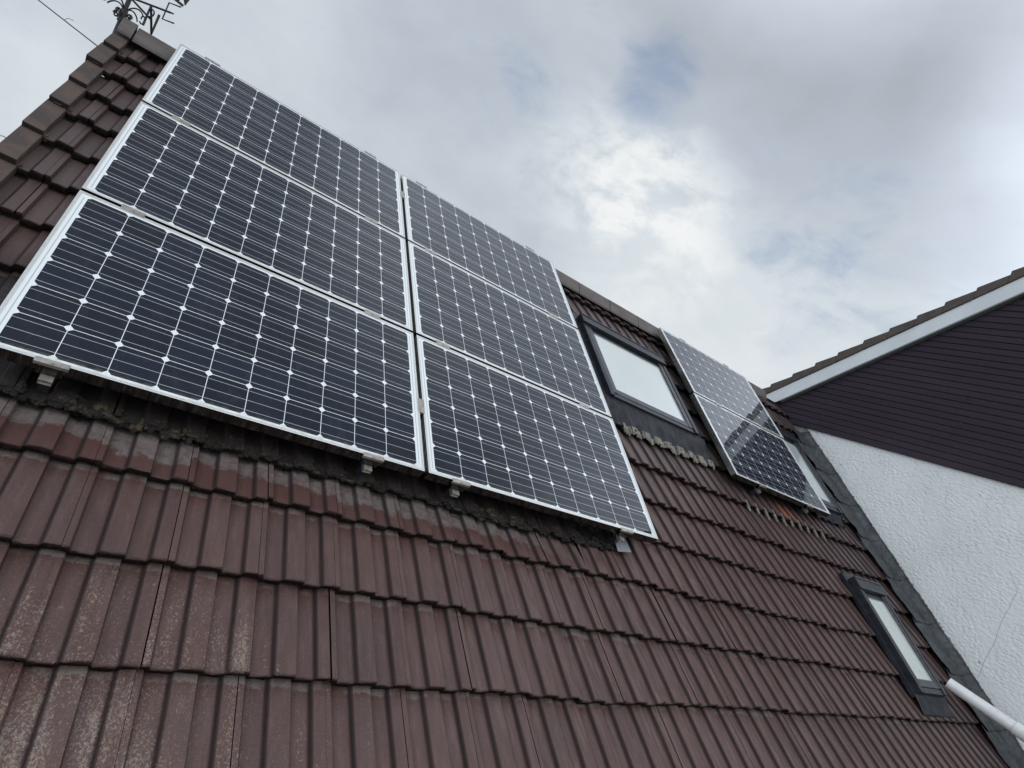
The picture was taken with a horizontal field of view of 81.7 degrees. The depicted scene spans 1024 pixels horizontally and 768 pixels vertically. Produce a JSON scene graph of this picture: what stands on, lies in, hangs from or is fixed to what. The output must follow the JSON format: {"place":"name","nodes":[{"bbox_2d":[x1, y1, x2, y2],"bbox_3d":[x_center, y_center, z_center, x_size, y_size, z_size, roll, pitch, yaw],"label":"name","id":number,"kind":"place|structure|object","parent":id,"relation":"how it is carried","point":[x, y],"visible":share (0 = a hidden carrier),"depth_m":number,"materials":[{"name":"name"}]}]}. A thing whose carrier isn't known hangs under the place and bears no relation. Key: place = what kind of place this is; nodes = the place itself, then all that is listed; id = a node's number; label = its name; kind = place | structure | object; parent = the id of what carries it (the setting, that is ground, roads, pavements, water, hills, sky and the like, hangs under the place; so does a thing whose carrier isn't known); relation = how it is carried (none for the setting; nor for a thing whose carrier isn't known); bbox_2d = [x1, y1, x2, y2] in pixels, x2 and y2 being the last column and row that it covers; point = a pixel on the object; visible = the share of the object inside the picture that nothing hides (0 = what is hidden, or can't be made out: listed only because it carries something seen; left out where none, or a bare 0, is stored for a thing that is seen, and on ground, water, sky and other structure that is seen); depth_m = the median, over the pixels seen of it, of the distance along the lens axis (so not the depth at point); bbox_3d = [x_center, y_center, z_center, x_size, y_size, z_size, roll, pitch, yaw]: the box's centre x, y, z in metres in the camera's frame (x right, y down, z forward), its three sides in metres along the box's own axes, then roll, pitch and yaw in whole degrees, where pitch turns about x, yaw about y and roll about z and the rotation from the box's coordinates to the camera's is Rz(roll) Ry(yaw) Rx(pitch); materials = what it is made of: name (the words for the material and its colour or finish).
{"place":"outdoors","nodes":[
{"label":"outdoors","id":0,"kind":"place"},
{"bbox_2d":[38,0,97,45],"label":"overhead cable","id":1,"kind":"object","parent":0,"point":[67,22],"visible":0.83,"depth_m":5.74,"materials":[{"name":"grey plastic"}]},
{"bbox_2d":[0,0,1023,388],"label":"sky","id":2,"kind":"structure","parent":0,"point":[776,188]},
{"bbox_2d":[763,267,1023,749],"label":"neighbour house","id":3,"kind":"structure","parent":0,"point":[914,428],"depth_m":6.47,"materials":[{"name":"white paint"}]},
{"label":"ground","id":4,"kind":"structure","parent":0,"visible":0},
{"bbox_2d":[0,17,1009,767],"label":"house","id":5,"kind":"structure","parent":4,"relation":"on","point":[174,603],"depth_m":2.47,"materials":[{"name":"tile"}]},
{"bbox_2d":[36,374,55,393],"bbox_3d":[-1.861,-1.077,3.075,0.040,0.087,3.090,23,36,-32],"label":"mounting rail","id":6,"kind":"object","parent":5,"relation":"attached to","point":[45,383],"visible":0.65,"depth_m":2.01,"materials":[{"name":"metal"}]},
{"bbox_2d":[32,355,70,378],"bbox_3d":[-1.561,-0.055,2.002,0.100,0.060,0.022,23,36,-32],"label":"panel clamp","id":7,"kind":"object","parent":6,"relation":"attached to","point":[49,367],"visible":1,"depth_m":1.99,"materials":[{"name":"metal"}]},
{"bbox_2d":[120,204,145,217],"bbox_3d":[-1.719,-0.782,2.684,0.096,0.019,0.034,23,36,-32],"label":"panel clamp","id":8,"kind":"object","parent":6,"relation":"attached to","point":[132,210],"visible":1,"depth_m":2.68,"materials":[{"name":"metal"}]},
{"bbox_2d":[172,115,190,126],"bbox_3d":[-1.891,-1.501,3.381,0.096,0.019,0.034,23,36,-32],"label":"panel clamp","id":9,"kind":"object","parent":6,"relation":"attached to","point":[181,120],"visible":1,"depth_m":3.38,"materials":[{"name":"metal"}]},
{"bbox_2d":[0,190,424,476],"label":"solar panel","id":10,"kind":"object","parent":6,"relation":"attached to","point":[107,295],"visible":1,"depth_m":2.53,"materials":[{"name":"glass"}]},
{"bbox_2d":[418,398,424,413],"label":"panel clamp","id":11,"kind":"object","parent":10,"relation":"attached to","point":[421,406],"visible":1,"depth_m":3.06,"materials":[{"name":"metal"}]},
{"bbox_2d":[81,101,412,331],"bbox_3d":[-1.329,-0.920,3.378,1.663,0.053,0.996,23,36,-32],"label":"solar panel","id":12,"kind":"object","parent":6,"relation":"attached to","point":[159,167],"visible":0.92,"depth_m":3.26,"materials":[{"name":"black glass"}]},
{"bbox_2d":[142,44,404,237],"bbox_3d":[-1.501,-1.639,4.075,1.663,0.054,0.996,23,36,-32],"label":"solar panel","id":13,"kind":"object","parent":6,"relation":"attached to","point":[200,93],"visible":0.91,"depth_m":3.97,"materials":[{"name":"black glass"}]},
{"bbox_2d":[107,0,188,34],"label":"weathervane","id":14,"kind":"object","parent":5,"relation":"on","point":[122,13],"visible":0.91,"depth_m":3.85,"materials":[{"name":"black metal"}]},
{"bbox_2d":[0,382,615,552],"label":"moss","id":15,"kind":"object","parent":5,"relation":"on","point":[64,403],"visible":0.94,"depth_m":2.34,"materials":[{"name":"black plant"}]},
{"bbox_2d":[355,460,371,475],"bbox_3d":[-0.927,-0.684,3.711,0.040,0.087,3.090,23,36,-32],"label":"mounting rail","id":16,"kind":"object","parent":5,"relation":"attached to","point":[362,469],"visible":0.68,"depth_m":2.66,"materials":[{"name":"metal"}]},
{"bbox_2d":[364,216,377,224],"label":"panel clamp","id":17,"kind":"object","parent":16,"relation":"attached to","point":[370,219],"visible":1,"depth_m":4.01,"materials":[{"name":"metal"}]},
{"bbox_2d":[363,309,379,318],"bbox_3d":[-0.785,-0.389,3.320,0.096,0.019,0.034,23,36,-32],"label":"panel clamp","id":18,"kind":"object","parent":16,"relation":"attached to","point":[371,313],"visible":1,"depth_m":3.31,"materials":[{"name":"metal"}]},
{"bbox_2d":[360,452,383,467],"bbox_3d":[-0.627,0.338,2.638,0.100,0.060,0.022,23,36,-32],"label":"panel clamp","id":19,"kind":"object","parent":16,"relation":"attached to","point":[370,459],"visible":1,"depth_m":2.63,"materials":[{"name":"metal"}]},
{"bbox_2d":[442,484,458,498],"bbox_3d":[-0.560,-0.529,3.961,0.040,0.087,3.090,23,36,-32],"label":"mounting rail","id":20,"kind":"object","parent":5,"relation":"attached to","point":[449,493],"visible":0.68,"depth_m":2.91,"materials":[{"name":"metal"}]},
{"bbox_2d":[424,247,435,254],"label":"panel clamp","id":21,"kind":"object","parent":20,"relation":"attached to","point":[429,250],"visible":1,"depth_m":4.26,"materials":[{"name":"metal"}]},
{"bbox_2d":[435,340,449,348],"bbox_3d":[-0.418,-0.234,3.571,0.096,0.019,0.034,23,36,-32],"label":"panel clamp","id":22,"kind":"object","parent":20,"relation":"attached to","point":[442,344],"visible":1,"depth_m":3.56,"materials":[{"name":"metal"}]},
{"bbox_2d":[449,478,469,491],"bbox_3d":[-0.260,0.493,2.889,0.100,0.060,0.022,23,36,-32],"label":"panel clamp","id":23,"kind":"object","parent":20,"relation":"attached to","point":[458,485],"visible":1,"depth_m":2.88,"materials":[{"name":"metal"}]},
{"bbox_2d":[605,530,624,544],"bbox_3d":[0.369,-0.138,4.594,0.040,0.087,3.090,23,36,-32],"label":"mounting rail","id":24,"kind":"object","parent":5,"relation":"attached to","point":[615,538],"visible":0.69,"depth_m":3.55,"materials":[{"name":"metal"}]},
{"bbox_2d":[400,174,577,328],"bbox_3d":[-0.185,-1.085,4.972,1.663,0.054,0.996,23,36,-32],"label":"solar panel","id":25,"kind":"object","parent":24,"relation":"attached to","point":[445,229],"visible":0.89,"depth_m":4.88,"materials":[{"name":"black glass"}]},
{"bbox_2d":[406,241,611,417],"bbox_3d":[-0.014,-0.366,4.275,1.663,0.053,0.996,23,36,-32],"label":"solar panel","id":26,"kind":"object","parent":24,"relation":"attached to","point":[461,311],"visible":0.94,"depth_m":4.17,"materials":[{"name":"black glass"}]},
{"bbox_2d":[414,335,657,542],"bbox_3d":[0.158,0.353,3.578,1.663,0.053,0.996,23,36,-32],"label":"solar panel","id":27,"kind":"object","parent":24,"relation":"attached to","point":[490,432],"visible":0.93,"depth_m":3.45,"materials":[{"name":"black glass"}]},
{"bbox_2d":[578,402,589,409],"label":"panel clamp","id":28,"kind":"object","parent":24,"relation":"attached to","point":[583,405],"visible":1,"depth_m":4.19,"materials":[{"name":"metal"}]},
{"bbox_2d":[617,527,633,537],"bbox_3d":[0.669,0.884,3.522,0.100,0.060,0.022,23,36,-32],"label":"panel clamp","id":29,"kind":"object","parent":24,"relation":"attached to","point":[624,532],"visible":1,"depth_m":3.51,"materials":[{"name":"metal"}]},
{"bbox_2d":[613,533,630,552],"bbox_3d":[0.673,0.948,3.591,0.115,0.045,0.155,23,36,-32],"label":"metal plate","id":30,"kind":"object","parent":5,"relation":"on","point":[622,547],"visible":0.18,"depth_m":3.57,"materials":[{"name":"silver metal"}]},
{"bbox_2d":[571,310,711,462],"bbox_3d":[1.172,0.005,5.391,1.370,0.120,1.390,23,36,-32],"label":"roof window","id":31,"kind":"structure","parent":5,"relation":"on","point":[638,388],"depth_m":5.30,"materials":[{"name":"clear glass"}]},
{"bbox_2d":[622,422,714,468],"bbox_3d":[1.344,0.544,4.974,1.208,0.040,0.088,23,36,-32],"label":"mortar strip","id":32,"kind":"object","parent":5,"relation":"on","point":[647,436],"visible":1,"depth_m":4.94,"materials":[{"name":"grey concrete"}]},
{"bbox_2d":[744,483,760,495],"bbox_3d":[2.054,0.267,6.126,0.040,0.087,2.100,23,36,-32],"label":"mounting rail","id":33,"kind":"object","parent":5,"relation":"attached to","point":[753,491],"visible":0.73,"depth_m":5.43,"materials":[{"name":"metal"}]},
{"bbox_2d":[656,327,783,438],"bbox_3d":[2.351,0.013,6.655,1.663,0.053,0.996,23,36,-32],"label":"solar panel","id":34,"kind":"object","parent":33,"relation":"attached to","point":[705,376],"visible":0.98,"depth_m":6.55,"materials":[{"name":"black glass"}]},
{"bbox_2d":[690,392,830,516],"bbox_3d":[2.510,0.726,5.959,1.663,0.053,0.996,23,36,-32],"label":"solar panel","id":35,"kind":"object","parent":33,"relation":"attached to","point":[753,455],"visible":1,"depth_m":5.84,"materials":[{"name":"black glass"}]},
{"bbox_2d":[756,484,766,490],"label":"panel clamp","id":36,"kind":"object","parent":33,"relation":"attached to","point":[761,487],"visible":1,"depth_m":5.38,"materials":[{"name":"metal"}]},
{"bbox_2d":[745,499,826,540],"bbox_3d":[2.595,1.294,5.566,1.334,0.021,0.145,23,36,-32],"label":"mortar row","id":37,"kind":"object","parent":5,"relation":"on","point":[783,519],"visible":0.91,"depth_m":5.52,"materials":[{"name":"concrete"}]},
{"bbox_2d":[792,503,807,514],"bbox_3d":[2.710,0.543,6.573,0.040,0.087,2.100,23,36,-32],"label":"mounting rail","id":38,"kind":"object","parent":5,"relation":"attached to","point":[801,511],"visible":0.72,"depth_m":5.87,"materials":[{"name":"metal"}]},
{"bbox_2d":[804,504,813,510],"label":"panel clamp","id":39,"kind":"object","parent":38,"relation":"attached to","point":[808,507],"visible":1,"depth_m":5.83,"materials":[{"name":"metal"}]},
{"bbox_2d":[776,425,844,528],"bbox_3d":[3.302,0.984,6.733,0.705,0.127,1.336,23,36,-32],"label":"roof window","id":40,"kind":"structure","parent":5,"relation":"on","point":[820,488],"depth_m":6.72,"materials":[{"name":"clear glass"}]},
{"bbox_2d":[839,572,954,717],"bbox_3d":[3.408,2.269,5.239,0.655,0.132,1.234,23,36,-32],"label":"roof window","id":41,"kind":"structure","parent":5,"relation":"on","point":[920,682],"depth_m":5.13,"materials":[{"name":"clear glass"}]},
{"bbox_2d":[792,428,1023,767],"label":"lead flashing","id":42,"kind":"object","parent":5,"relation":"attached to","point":[1004,741],"visible":0.94,"depth_m":6.16,"materials":[{"name":"grey metal"}]},
{"bbox_2d":[945,678,1023,741],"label":"pipe","id":43,"kind":"object","parent":5,"relation":"attached to","point":[1008,723],"visible":1,"depth_m":4.96,"materials":[{"name":"white plastic"}]}
]}

